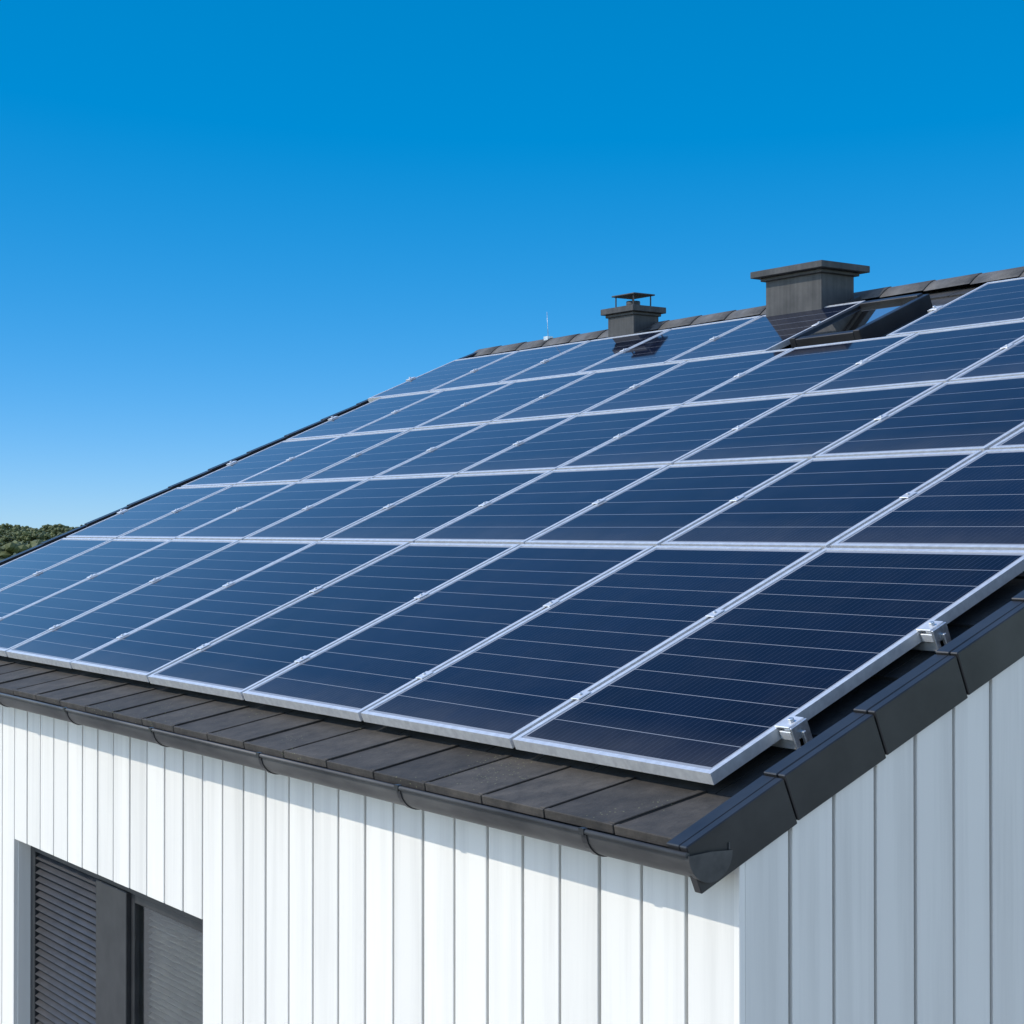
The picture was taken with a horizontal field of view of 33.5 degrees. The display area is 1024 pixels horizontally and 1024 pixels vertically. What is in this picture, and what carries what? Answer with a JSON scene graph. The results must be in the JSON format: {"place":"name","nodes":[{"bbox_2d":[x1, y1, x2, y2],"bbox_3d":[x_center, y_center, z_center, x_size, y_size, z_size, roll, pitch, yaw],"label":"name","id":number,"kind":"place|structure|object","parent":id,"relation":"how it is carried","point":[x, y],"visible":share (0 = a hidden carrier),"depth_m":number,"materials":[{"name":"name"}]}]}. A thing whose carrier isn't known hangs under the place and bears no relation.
{"place":"outdoors","nodes":[
{"label":"outdoors","id":0,"kind":"place"},
{"bbox_2d":[0,0,1023,528],"label":"sky","id":1,"kind":"structure","parent":0,"point":[229,228],"materials":[{"name":"blue"}]},
{"label":"ground","id":2,"kind":"structure","parent":0,"visible":0},
{"bbox_2d":[0,523,81,557],"bbox_3d":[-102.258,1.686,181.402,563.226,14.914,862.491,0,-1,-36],"label":"tree line","id":3,"kind":"object","parent":2,"relation":"on","point":[16,539],"visible":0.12,"depth_m":393.52,"materials":[{"name":"green plant"}]},
{"label":"gravel yard","id":4,"kind":"structure","parent":0,"visible":0},
{"bbox_2d":[0,656,1023,1023],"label":"wall","id":5,"kind":"structure","parent":4,"relation":"on","point":[888,888],"depth_m":5.51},
{"bbox_2d":[30,846,202,1023],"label":"window frame","id":6,"kind":"structure","parent":5,"relation":"attached to","point":[84,946],"depth_m":8.88,"materials":[{"name":"grey metal"}]},
{"bbox_2d":[139,905,202,1023],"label":"window glass","id":7,"kind":"object","parent":6,"relation":"in","point":[170,971],"visible":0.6,"depth_m":8.06,"materials":[{"name":"grey glass"}]},
{"bbox_2d":[0,660,730,846],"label":"eave tiles","id":8,"kind":"object","parent":5,"relation":"attached to","point":[656,813],"visible":0.99,"depth_m":6.11,"materials":[{"name":"grey tile"}]},
{"bbox_2d":[0,692,732,882],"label":"gutter","id":9,"kind":"object","parent":8,"relation":"attached to","point":[709,867],"visible":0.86,"depth_m":5.64,"materials":[{"name":"metal"}]},
{"bbox_2d":[590,283,984,340],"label":"roof deck","id":10,"kind":"structure","parent":5,"relation":"attached to","point":[920,292],"depth_m":11.82,"materials":[{"name":"black"}]},
{"bbox_2d":[0,305,1013,749],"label":"panel clamps","id":11,"kind":"object","parent":10,"relation":"on","point":[796,733],"visible":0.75,"depth_m":5.54,"materials":[{"name":"metal"}]},
{"bbox_2d":[0,284,1023,796],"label":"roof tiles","id":12,"kind":"object","parent":10,"relation":"on","point":[818,724],"visible":0.02,"depth_m":5.71,"materials":[{"name":"black tile"}]},
{"bbox_2d":[0,277,1023,784],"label":"solar panel array","id":13,"kind":"object","parent":10,"relation":"on","point":[822,565],"visible":1,"depth_m":8.28,"materials":[{"name":"glass"}]},
{"bbox_2d":[0,352,1023,893],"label":"verge tiles","id":14,"kind":"object","parent":10,"relation":"on","point":[766,808],"visible":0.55,"depth_m":5.00,"materials":[{"name":"metal"}]},
{"bbox_2d":[601,292,665,337],"bbox_3d":[1.014,-1.585,14.212,0.360,0.454,0.430,0,-1,-36],"label":"chimney","id":15,"kind":"object","parent":10,"relation":"on","point":[632,317],"visible":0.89,"depth_m":14.09,"materials":[{"name":"grey concrete"}]},
{"bbox_2d":[475,266,1023,355],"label":"ridge tiles","id":16,"kind":"object","parent":10,"relation":"on","point":[978,279],"visible":0.62,"depth_m":13.16,"materials":[{"name":"grey tile"}]},
{"bbox_2d":[544,318,552,339],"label":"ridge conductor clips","id":17,"kind":"object","parent":16,"relation":"on","point":[547,337],"visible":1,"depth_m":15.34,"materials":[{"name":"metal"}]},
{"bbox_2d":[750,260,869,316],"bbox_3d":[2.151,-1.520,12.296,0.490,0.474,0.720,0,-1,-36],"label":"chimney","id":18,"kind":"object","parent":10,"relation":"on","point":[810,286],"visible":0.66,"depth_m":12.11,"materials":[{"name":"grey concrete"}]},
{"bbox_2d":[789,293,946,347],"bbox_3d":[2.283,-1.201,11.140,0.906,0.461,0.860,0,-1,-36],"label":"roof window","id":19,"kind":"structure","parent":10,"relation":"in","point":[884,317],"depth_m":11.03,"materials":[{"name":"black metal"}]}
]}

